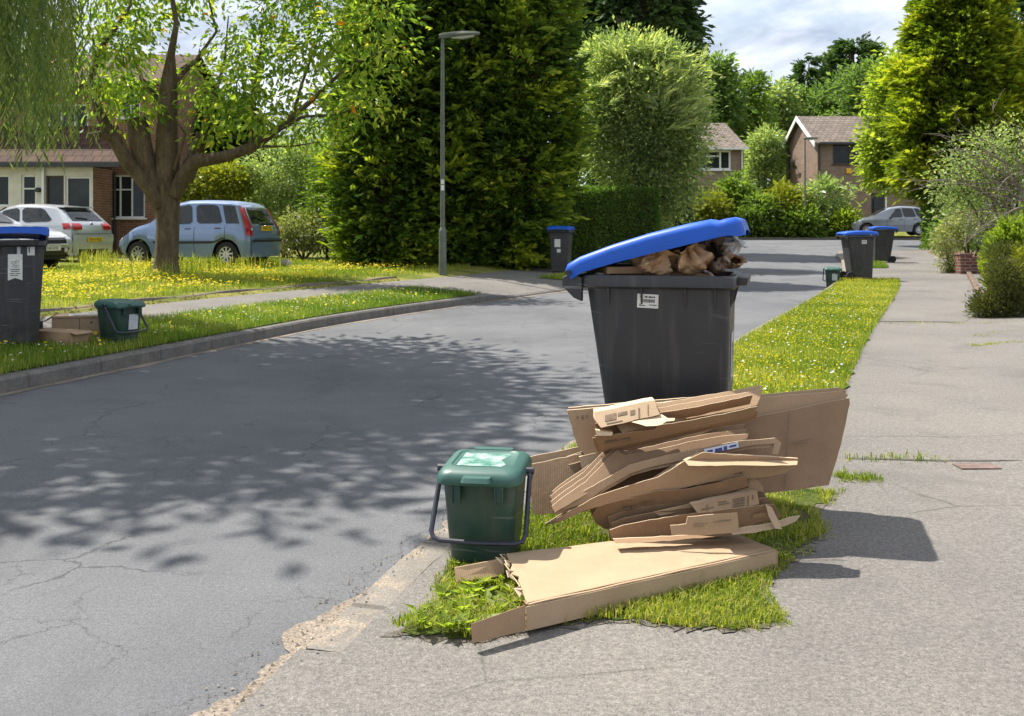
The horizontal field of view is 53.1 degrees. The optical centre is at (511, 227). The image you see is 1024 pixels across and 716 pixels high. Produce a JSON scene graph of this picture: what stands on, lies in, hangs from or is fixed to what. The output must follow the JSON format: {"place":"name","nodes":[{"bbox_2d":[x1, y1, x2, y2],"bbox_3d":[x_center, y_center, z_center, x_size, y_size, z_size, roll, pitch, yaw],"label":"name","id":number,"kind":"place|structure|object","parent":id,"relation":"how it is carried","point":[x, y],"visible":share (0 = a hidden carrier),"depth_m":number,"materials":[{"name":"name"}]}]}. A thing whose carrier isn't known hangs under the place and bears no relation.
{"place":"outdoors","nodes":[
{"label":"outdoors","id":0,"kind":"place"},
{"bbox_2d":[231,649,339,715],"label":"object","id":1,"kind":"structure","parent":0,"point":[287,684],"depth_m":2.83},
{"bbox_2d":[0,262,630,374],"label":"pavement","id":2,"kind":"structure","parent":0,"point":[513,282],"depth_m":19.32,"materials":[{"name":"grey concrete"}]},
{"bbox_2d":[0,284,480,374],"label":"verge","id":3,"kind":"structure","parent":2,"relation":"on","point":[145,345],"depth_m":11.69,"materials":[{"name":"green plant"}]},
{"bbox_2d":[0,226,48,343],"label":"wheelie bin","id":4,"kind":"object","parent":3,"relation":"on","point":[21,269],"visible":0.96,"depth_m":9.74,"materials":[{"name":"grey plastic"}]},
{"bbox_2d":[39,328,93,346],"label":"cardboard box","id":5,"kind":"object","parent":3,"relation":"on","point":[64,335],"visible":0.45,"depth_m":9.97,"materials":[{"name":"brown cardboard"}]},
{"bbox_2d":[43,313,99,338],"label":"cardboard box","id":6,"kind":"object","parent":3,"relation":"on","point":[84,321],"visible":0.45,"depth_m":10.51,"materials":[{"name":"brown cardboard"}]},
{"bbox_2d":[94,298,147,344],"bbox_3d":[-3.965,0.955,10.372,0.474,0.452,0.424,0,0,28],"label":"food caddy","id":7,"kind":"object","parent":3,"relation":"on","point":[118,318],"visible":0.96,"depth_m":10.26,"materials":[{"name":"green plastic"}]},
{"bbox_2d":[546,226,575,270],"bbox_3d":[1.182,0.515,24.707,0.600,1.108,0.776,0,0,13],"label":"wheelie bin","id":8,"kind":"object","parent":2,"relation":"on","point":[560,243],"visible":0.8,"depth_m":24.42,"materials":[{"name":"grey plastic"}]},
{"bbox_2d":[0,239,929,715],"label":"road","id":9,"kind":"structure","parent":0,"point":[176,535],"depth_m":5.50,"materials":[{"name":"grey asphalt"}]},
{"bbox_2d":[0,287,566,393],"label":"kerb","id":10,"kind":"structure","parent":9,"relation":"on","point":[14,381],"depth_m":10.95,"materials":[{"name":"concrete"}]},
{"bbox_2d":[0,288,585,396],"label":"gutter","id":11,"kind":"object","parent":9,"relation":"on","point":[107,372],"visible":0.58,"depth_m":10.79,"materials":[{"name":"grey concrete"}]},
{"bbox_2d":[184,511,447,715],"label":"gravel","id":12,"kind":"structure","parent":9,"relation":"on","point":[272,664],"depth_m":3.25,"materials":[{"name":"beige gravel"}]},
{"bbox_2d":[190,288,825,715],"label":"gutter","id":13,"kind":"object","parent":9,"relation":"on","point":[316,626],"visible":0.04,"depth_m":3.23,"materials":[{"name":"beige concrete"}]},
{"bbox_2d":[306,251,845,652],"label":"kerb","id":14,"kind":"structure","parent":9,"relation":"on","point":[348,625],"depth_m":3.45,"materials":[{"name":"concrete"}]},
{"bbox_2d":[3,0,1022,208],"label":"sky","id":15,"kind":"structure","parent":0,"point":[766,35],"materials":[{"name":"white"}]},
{"bbox_2d":[40,211,1022,316],"bbox_3d":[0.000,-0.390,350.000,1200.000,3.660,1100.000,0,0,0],"label":"terrain","id":16,"kind":"structure","parent":0,"point":[472,269],"depth_m":19.97,"materials":[{"name":"green plant"}]},
{"bbox_2d":[0,212,72,268],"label":"parked car","id":17,"kind":"object","parent":16,"relation":"on","point":[59,246],"visible":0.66,"depth_m":21.99,"materials":[{"name":"silver metal"}]},
{"bbox_2d":[0,204,113,259],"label":"parked car","id":18,"kind":"object","parent":16,"relation":"on","point":[84,228],"visible":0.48,"depth_m":25.35,"materials":[{"name":"silver metal"}]},
{"bbox_2d":[0,0,114,173],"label":"willow tree","id":19,"kind":"object","parent":16,"relation":"on","point":[33,46],"visible":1,"depth_m":10.08,"materials":[{"name":"green plant"}]},
{"bbox_2d":[0,32,214,254],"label":"brick house","id":20,"kind":"structure","parent":16,"relation":"on","point":[106,187],"depth_m":30.26,"materials":[{"name":"white paint"}]},
{"bbox_2d":[22,175,35,203],"bbox_3d":[-13.922,-0.998,29.589,0.431,1.044,0.087,0,0,0],"label":"window","id":21,"kind":"structure","parent":20,"relation":"in","point":[28,181],"depth_m":29.58,"materials":[{"name":"glass"}]},
{"bbox_2d":[46,176,63,204],"bbox_3d":[-13.173,-0.380,29.570,0.522,2.236,0.050,0,0,0],"label":"door","id":22,"kind":"structure","parent":20,"relation":"in","point":[54,184],"depth_m":29.58,"materials":[{"name":"grey glass"}]},
{"bbox_2d":[66,177,90,208],"bbox_3d":[-12.503,-0.930,29.589,0.726,1.089,0.087,0,0,0],"label":"window","id":23,"kind":"structure","parent":20,"relation":"in","point":[78,189],"depth_m":29.58,"materials":[{"name":"grey glass"}]},
{"bbox_2d":[112,175,146,219],"bbox_3d":[-11.708,-0.921,31.021,1.332,1.354,0.222,0,0,0],"label":"window","id":24,"kind":"structure","parent":20,"relation":"in","point":[130,199],"depth_m":31.08,"materials":[{"name":"white paint"}]},
{"bbox_2d":[58,247,284,277],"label":"grass","id":25,"kind":"structure","parent":16,"relation":"on","point":[97,259],"depth_m":21.61,"materials":[{"name":"green plant"}]},
{"bbox_2d":[119,195,280,266],"bbox_3d":[-7.438,0.063,24.394,3.635,1.664,1.861,0,0,15],"label":"parked car","id":26,"kind":"object","parent":16,"relation":"on","point":[226,228],"visible":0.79,"depth_m":23.59,"materials":[{"name":"blue paint"}]},
{"bbox_2d":[40,276,396,311],"bbox_3d":[-5.773,1.037,12.532,0.882,0.076,18.306,0,0,19],"label":"lawn edging","id":27,"kind":"object","parent":16,"relation":"on","point":[161,298],"visible":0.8,"depth_m":16.53,"materials":[{"name":"grey concrete"}]},
{"bbox_2d":[180,159,262,202],"bbox_3d":[-8.410,-0.594,28.518,2.937,2.894,2.097,0,0,0],"label":"shrub","id":28,"kind":"object","parent":16,"relation":"on","point":[211,175],"visible":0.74,"depth_m":28.16,"materials":[{"name":"green plant"}]},
{"bbox_2d":[42,257,425,297],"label":"yellow flowers","id":29,"kind":"object","parent":16,"relation":"on","point":[168,277],"visible":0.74,"depth_m":18.96,"materials":[{"name":"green plant"}]},
{"bbox_2d":[191,88,291,236],"bbox_3d":[-9.926,-1.666,35.900,4.729,6.694,4.937,0,0,0],"label":"conifer tree","id":30,"kind":"object","parent":16,"relation":"on","point":[224,144],"visible":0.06,"depth_m":35.18,"materials":[{"name":"green plant"}]},
{"bbox_2d":[52,0,451,273],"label":"street tree","id":31,"kind":"object","parent":16,"relation":"on","point":[161,178],"visible":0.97,"depth_m":20.20,"materials":[{"name":"green plant"}]},
{"bbox_2d":[41,257,471,307],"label":"grass","id":32,"kind":"structure","parent":16,"relation":"on","point":[218,276],"depth_m":19.53,"materials":[{"name":"green plant"}]},
{"bbox_2d":[216,119,332,257],"bbox_3d":[-6.416,-1.195,28.924,3.886,4.103,2.566,0,0,0],"label":"shrub","id":33,"kind":"object","parent":16,"relation":"on","point":[295,167],"visible":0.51,"depth_m":28.62,"materials":[{"name":"green plant"}]},
{"bbox_2d":[273,206,334,259],"bbox_3d":[-5.549,0.186,26.913,2.463,1.576,1.844,0,0,0],"label":"shrub","id":34,"kind":"object","parent":16,"relation":"on","point":[295,237],"visible":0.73,"depth_m":26.78,"materials":[{"name":"green plant"}]},
{"bbox_2d":[291,134,338,259],"bbox_3d":[-4.984,-0.886,27.560,1.860,3.529,1.874,0,0,0],"label":"shrub","id":35,"kind":"object","parent":16,"relation":"on","point":[312,187],"visible":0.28,"depth_m":27.25,"materials":[{"name":"green plant"}]},
{"bbox_2d":[310,0,471,267],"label":"cypress tree","id":36,"kind":"object","parent":16,"relation":"on","point":[348,229],"visible":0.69,"depth_m":24.53,"materials":[{"name":"green plant"}]},
{"bbox_2d":[439,31,479,275],"bbox_3d":[-1.149,-1.607,22.355,0.903,5.373,0.239,0,0,2],"label":"street lamp","id":37,"kind":"object","parent":16,"relation":"on","point":[462,35],"visible":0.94,"depth_m":22.35,"materials":[{"name":"grey metal"}]},
{"bbox_2d":[349,0,570,268],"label":"cypress tree","id":38,"kind":"object","parent":16,"relation":"on","point":[459,75],"visible":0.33,"depth_m":24.57,"materials":[{"name":"green plant"}]},
{"bbox_2d":[429,0,603,270],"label":"cypress tree","id":39,"kind":"object","parent":16,"relation":"on","point":[544,186],"visible":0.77,"depth_m":24.77,"materials":[{"name":"green plant"}]},
{"bbox_2d":[561,183,663,262],"bbox_3d":[2.579,-0.125,29.882,3.625,2.366,1.817,0,0,0],"label":"clipped hedge","id":40,"kind":"object","parent":16,"relation":"on","point":[614,216],"visible":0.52,"depth_m":29.19,"materials":[{"name":"green plant"}]},
{"bbox_2d":[566,0,720,229],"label":"conifer tree","id":41,"kind":"object","parent":16,"relation":"on","point":[682,16],"visible":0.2,"depth_m":38.29,"materials":[{"name":"green plant"}]},
{"bbox_2d":[571,12,733,229],"bbox_3d":[3.910,-2.615,30.499,5.416,7.324,4.252,0,0,0],"label":"garden tree","id":42,"kind":"object","parent":16,"relation":"on","point":[659,142],"visible":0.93,"depth_m":29.90,"materials":[{"name":"green plant"}]},
{"bbox_2d":[691,185,741,220],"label":"garden shrub","id":43,"kind":"object","parent":16,"relation":"on","point":[720,211],"visible":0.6,"depth_m":54.37,"materials":[{"name":"green plant"}]},
{"bbox_2d":[702,42,760,160],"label":"woodland tree","id":44,"kind":"object","parent":16,"relation":"on","point":[727,85],"visible":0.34,"depth_m":116.75,"materials":[{"name":"green plant"}]},
{"bbox_2d":[712,168,763,215],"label":"garden shrub","id":45,"kind":"object","parent":16,"relation":"on","point":[735,189],"visible":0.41,"depth_m":56.09,"materials":[{"name":"green plant"}]},
{"bbox_2d":[730,188,785,237],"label":"garden shrub","id":46,"kind":"object","parent":16,"relation":"on","point":[750,212],"visible":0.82,"depth_m":54.55,"materials":[{"name":"green plant"}]},
{"bbox_2d":[734,66,784,179],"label":"woodland tree","id":47,"kind":"object","parent":16,"relation":"on","point":[758,81],"visible":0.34,"depth_m":120.84,"materials":[{"name":"green plant"}]},
{"bbox_2d":[741,118,791,196],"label":"garden tree","id":48,"kind":"object","parent":16,"relation":"on","point":[767,163],"visible":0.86,"depth_m":67.56,"materials":[{"name":"green plant"}]},
{"bbox_2d":[751,75,807,201],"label":"woodland tree","id":49,"kind":"object","parent":16,"relation":"on","point":[786,106],"visible":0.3,"depth_m":126.70,"materials":[{"name":"green plant"}]},
{"bbox_2d":[760,175,813,236],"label":"garden shrub","id":50,"kind":"object","parent":16,"relation":"on","point":[789,197],"visible":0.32,"depth_m":55.07,"materials":[{"name":"green plant"}]},
{"bbox_2d":[775,199,832,237],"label":"garden shrub","id":51,"kind":"object","parent":16,"relation":"on","point":[807,221],"visible":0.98,"depth_m":54.09,"materials":[{"name":"green plant"}]},
{"bbox_2d":[779,52,833,202],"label":"conifer tree","id":52,"kind":"object","parent":16,"relation":"on","point":[799,76],"visible":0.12,"depth_m":133.03,"materials":[{"name":"green plant"}]},
{"bbox_2d":[792,67,861,119],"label":"woodland tree","id":53,"kind":"object","parent":16,"relation":"on","point":[822,104],"visible":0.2,"depth_m":125.24,"materials":[{"name":"green plant"}]},
{"bbox_2d":[795,171,861,235],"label":"garden shrub","id":54,"kind":"object","parent":16,"relation":"on","point":[828,205],"visible":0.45,"depth_m":55.48,"materials":[{"name":"green plant"}]},
{"bbox_2d":[826,204,868,235],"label":"garden shrub","id":55,"kind":"object","parent":16,"relation":"on","point":[844,218],"visible":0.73,"depth_m":54.56,"materials":[{"name":"green plant"}]},
{"bbox_2d":[780,116,923,224],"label":"house","id":56,"kind":"structure","parent":16,"relation":"on","point":[829,150],"depth_m":62.24,"materials":[{"name":"brown brick"}]},
{"bbox_2d":[832,145,863,164],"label":"window","id":57,"kind":"structure","parent":56,"relation":"in","point":[841,153],"depth_m":62.08,"materials":[{"name":"grey glass"}]},
{"bbox_2d":[818,31,885,108],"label":"conifer tree","id":58,"kind":"object","parent":16,"relation":"on","point":[836,54],"visible":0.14,"depth_m":135.74,"materials":[{"name":"green plant"}]},
{"bbox_2d":[822,53,887,115],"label":"woodland tree","id":59,"kind":"object","parent":16,"relation":"on","point":[853,81],"visible":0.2,"depth_m":119.62,"materials":[{"name":"green plant"}]},
{"bbox_2d":[848,41,903,203],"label":"conifer tree","id":60,"kind":"object","parent":16,"relation":"on","point":[873,170],"visible":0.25,"depth_m":46.77,"materials":[{"name":"green plant"}]},
{"bbox_2d":[850,206,922,235],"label":"parked car","id":61,"kind":"object","parent":16,"relation":"on","point":[906,219],"visible":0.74,"depth_m":53.80,"materials":[{"name":"grey metal"}]},
{"bbox_2d":[926,229,963,272],"bbox_3d":[10.931,0.682,25.634,1.050,1.372,1.020,0,0,-43],"label":"garden shrub","id":62,"kind":"object","parent":16,"relation":"on","point":[948,266],"visible":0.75,"depth_m":25.53,"materials":[{"name":"green plant"}]},
{"bbox_2d":[870,0,1023,206],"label":"golden conifer","id":63,"kind":"object","parent":16,"relation":"on","point":[965,58],"visible":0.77,"depth_m":39.89,"materials":[{"name":"green plant"}]},
{"bbox_2d":[917,183,984,249],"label":"clipped hedge","id":64,"kind":"object","parent":16,"relation":"on","point":[924,245],"visible":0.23,"depth_m":40.91,"materials":[{"name":"green plant"}]},
{"bbox_2d":[886,90,1023,244],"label":"garden shrub","id":65,"kind":"object","parent":16,"relation":"on","point":[993,196],"visible":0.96,"depth_m":25.19,"materials":[{"name":"green plant"}]},
{"bbox_2d":[927,206,995,255],"bbox_3d":[12.442,0.182,27.464,2.521,1.848,1.686,0,0,0],"label":"garden shrub","id":66,"kind":"object","parent":16,"relation":"on","point":[957,233],"visible":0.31,"depth_m":27.41,"materials":[{"name":"green plant"}]},
{"bbox_2d":[954,253,979,273],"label":"garden wall","id":67,"kind":"structure","parent":16,"relation":"on","point":[965,263],"depth_m":24.84,"materials":[{"name":"brick"}]},
{"bbox_2d":[919,193,1022,253],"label":"garden shrub","id":68,"kind":"object","parent":16,"relation":"on","point":[975,246],"visible":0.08,"depth_m":30.15,"materials":[{"name":"green plant"}]},
{"bbox_2d":[961,251,1023,317],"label":"heather bush","id":69,"kind":"object","parent":16,"relation":"on","point":[1002,300],"visible":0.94,"depth_m":13.50,"materials":[{"name":"green plant"}]},
{"bbox_2d":[282,250,1023,715],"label":"pavement","id":70,"kind":"structure","parent":0,"point":[900,592],"depth_m":3.18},
{"bbox_2d":[379,486,846,645],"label":"verge","id":71,"kind":"structure","parent":70,"relation":"on","point":[808,498],"depth_m":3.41,"materials":[{"name":"green plant"}]},
{"bbox_2d":[403,560,524,629],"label":"weeds","id":72,"kind":"object","parent":71,"relation":"on","point":[467,585],"visible":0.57,"depth_m":3.26,"materials":[{"name":"green plant"}]},
{"bbox_2d":[429,446,533,566],"bbox_3d":[-0.097,1.034,3.746,0.358,0.381,0.400,0,0,9],"label":"food caddy","id":73,"kind":"object","parent":71,"relation":"on","point":[484,487],"visible":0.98,"depth_m":3.64,"materials":[{"name":"green plastic"}]},
{"bbox_2d":[455,534,777,642],"bbox_3d":[0.303,1.169,3.494,1.245,0.098,0.464,0,0,-30],"label":"cardboard box","id":74,"kind":"object","parent":71,"relation":"on","point":[561,585],"visible":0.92,"depth_m":3.41,"materials":[{"name":"beige cardboard"}]},
{"bbox_2d":[613,532,757,542],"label":"flattened box","id":75,"kind":"object","parent":74,"relation":"on","point":[646,539],"visible":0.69,"depth_m":3.62,"materials":[{"name":"brown cardboard"}]},
{"bbox_2d":[608,491,781,540],"bbox_3d":[0.667,1.060,3.745,0.628,0.184,0.122,0,0,3],"label":"flattened box","id":76,"kind":"object","parent":74,"relation":"on","point":[647,521],"visible":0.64,"depth_m":3.71,"materials":[{"name":"brown cardboard"}]},
{"bbox_2d":[590,471,748,528],"bbox_3d":[0.589,1.015,3.793,0.597,0.275,0.141,0,0,11],"label":"flattened box","id":77,"kind":"object","parent":76,"relation":"on","point":[600,514],"visible":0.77,"depth_m":3.76,"materials":[{"name":"brown cardboard"}]},
{"bbox_2d":[546,452,797,523],"bbox_3d":[0.582,0.963,3.769,0.920,0.300,0.105,0,0,3],"label":"flattened box","id":78,"kind":"object","parent":77,"relation":"on","point":[681,474],"visible":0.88,"depth_m":3.74,"materials":[{"name":"beige cardboard"}]},
{"bbox_2d":[551,438,780,514],"bbox_3d":[0.579,0.927,3.832,0.875,0.267,0.047,0,0,-5],"label":"flattened box","id":79,"kind":"object","parent":78,"relation":"on","point":[602,486],"visible":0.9,"depth_m":3.84,"materials":[{"name":"beige cardboard"}]},
{"bbox_2d":[550,424,748,511],"bbox_3d":[0.528,0.903,3.946,0.836,0.277,0.210,0,0,-15],"label":"flattened box","id":80,"kind":"object","parent":79,"relation":"on","point":[600,467],"visible":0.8,"depth_m":3.90,"materials":[{"name":"brown cardboard"}]},
{"bbox_2d":[567,397,711,453],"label":"flattened box","id":81,"kind":"object","parent":80,"relation":"on","point":[582,421],"visible":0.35,"depth_m":3.99,"materials":[{"name":"beige cardboard"}]},
{"bbox_2d":[593,395,757,452],"bbox_3d":[0.613,0.748,3.858,0.617,0.246,0.131,0,0,9],"label":"flattened box","id":82,"kind":"object","parent":80,"relation":"on","point":[618,438],"visible":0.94,"depth_m":3.85,"materials":[{"name":"brown cardboard"}]},
{"bbox_2d":[593,397,659,427],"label":"cardboard box","id":83,"kind":"object","parent":82,"relation":"on","point":[624,412],"visible":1,"depth_m":3.87,"materials":[{"name":"beige cardboard"}]},
{"bbox_2d":[616,385,761,432],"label":"flattened box","id":84,"kind":"object","parent":82,"relation":"on","point":[754,391],"visible":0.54,"depth_m":3.96,"materials":[{"name":"beige cardboard"}]},
{"bbox_2d":[566,390,849,493],"bbox_3d":[0.785,0.863,4.025,1.131,0.408,0.171,0,0,-4],"label":"flattened box","id":85,"kind":"object","parent":80,"relation":"on","point":[810,437],"visible":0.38,"depth_m":4.03,"materials":[{"name":"brown cardboard"}]},
{"bbox_2d":[530,447,584,513],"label":"flattened box","id":86,"kind":"object","parent":85,"relation":"on","point":[553,471],"visible":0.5,"depth_m":3.99,"materials":[{"name":"beige cardboard"}]},
{"bbox_2d":[712,387,847,415],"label":"flattened box","id":87,"kind":"object","parent":85,"relation":"on","point":[776,402],"visible":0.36,"depth_m":4.11,"materials":[{"name":"beige cardboard"}]},
{"bbox_2d":[683,452,797,465],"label":"flattened box","id":88,"kind":"object","parent":78,"relation":"on","point":[736,462],"visible":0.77,"depth_m":3.69,"materials":[{"name":"cardboard"}]},
{"bbox_2d":[690,488,758,512],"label":"flattened box","id":89,"kind":"object","parent":76,"relation":"on","point":[744,498],"visible":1,"depth_m":3.70,"materials":[{"name":"beige cardboard"}]},
{"bbox_2d":[731,515,799,534],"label":"flattened box","id":90,"kind":"object","parent":76,"relation":"on","point":[766,526],"visible":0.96,"depth_m":3.63,"materials":[{"name":"cardboard"}]},
{"bbox_2d":[670,512,738,534],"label":"flattened box","id":91,"kind":"object","parent":74,"relation":"on","point":[711,524],"visible":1,"depth_m":3.60,"materials":[{"name":"beige cardboard"}]},
{"bbox_2d":[562,217,750,403],"bbox_3d":[0.653,0.583,4.503,0.766,1.255,0.600,0,0,15],"label":"wheelie bin","id":92,"kind":"object","parent":71,"relation":"on","point":[661,337],"visible":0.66,"depth_m":4.25,"materials":[{"name":"grey plastic"}]},
{"bbox_2d":[613,270,713,275],"bbox_3d":[0.665,0.340,4.500,0.510,0.366,0.410,0,0,15],"label":"refuse sack","id":93,"kind":"object","parent":92,"relation":"in","point":[701,273],"visible":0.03,"depth_m":4.33,"materials":[{"name":"brown plastic"}]},
{"bbox_2d":[589,264,644,273],"bbox_3d":[0.482,0.179,4.480,0.240,0.030,0.340,0,0,-11],"label":"cardboard sheet","id":94,"kind":"object","parent":93,"relation":"on","point":[619,269],"visible":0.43,"depth_m":4.31,"materials":[{"name":"brown cardboard"}]},
{"bbox_2d":[629,233,679,275],"bbox_3d":[0.625,0.114,4.345,0.229,0.188,0.268,0,0,-32],"label":"paper bag","id":95,"kind":"object","parent":93,"relation":"on","point":[662,263],"visible":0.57,"depth_m":4.28,"materials":[{"name":"brown paper"}]},
{"bbox_2d":[668,241,714,273],"bbox_3d":[0.733,0.101,4.311,0.227,0.188,0.292,0,0,0],"label":"paper bag","id":96,"kind":"object","parent":93,"relation":"on","point":[694,258],"visible":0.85,"depth_m":4.24,"materials":[{"name":"brown paper"}]},
{"bbox_2d":[697,236,732,273],"bbox_3d":[0.857,0.112,4.333,0.155,0.171,0.310,0,0,12],"label":"paper bag","id":97,"kind":"object","parent":93,"relation":"on","point":[717,264],"visible":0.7,"depth_m":4.29,"materials":[{"name":"brown paper"}]},
{"bbox_2d":[562,276,900,449],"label":"verge","id":98,"kind":"structure","parent":70,"relation":"on","point":[847,385],"depth_m":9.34,"materials":[{"name":"green plant"}]},
{"bbox_2d":[733,277,894,393],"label":"yellow flowers","id":99,"kind":"object","parent":98,"relation":"on","point":[873,294],"visible":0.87,"depth_m":10.74,"materials":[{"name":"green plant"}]},
{"bbox_2d":[835,231,878,279],"bbox_3d":[7.713,0.622,22.900,0.776,1.109,0.600,0,0,-3],"label":"wheelie bin","id":100,"kind":"object","parent":98,"relation":"on","point":[858,248],"visible":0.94,"depth_m":22.67,"materials":[{"name":"grey plastic"}]},
{"bbox_2d":[868,226,898,261],"bbox_3d":[11.457,0.512,31.599,0.776,1.109,0.600,0,0,6],"label":"wheelie bin","id":101,"kind":"object","parent":70,"relation":"on","point":[883,241],"visible":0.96,"depth_m":31.37,"materials":[{"name":"grey plastic"}]},
{"bbox_2d":[832,319,1022,485],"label":"grass","id":102,"kind":"structure","parent":70,"relation":"on","point":[866,477],"depth_m":5.28,"materials":[{"name":"green plant"}]},
{"bbox_2d":[976,209,1023,293],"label":"dwarf conifer","id":103,"kind":"object","parent":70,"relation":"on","point":[1011,228],"visible":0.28,"depth_m":17.40,"materials":[{"name":"green plant"}]},
{"bbox_2d":[978,236,1023,287],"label":"heather bush","id":104,"kind":"object","parent":70,"relation":"on","point":[996,248],"visible":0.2,"depth_m":14.57,"materials":[{"name":"green plant"}]},
{"bbox_2d":[678,123,748,202],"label":"house","id":105,"kind":"structure","parent":0,"point":[729,158],"depth_m":60.05,"materials":[{"name":"brown brick"}]},
{"bbox_2d":[698,150,731,170],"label":"window","id":106,"kind":"structure","parent":105,"relation":"in","point":[722,161],"depth_m":60.08,"materials":[{"name":"white paint"}]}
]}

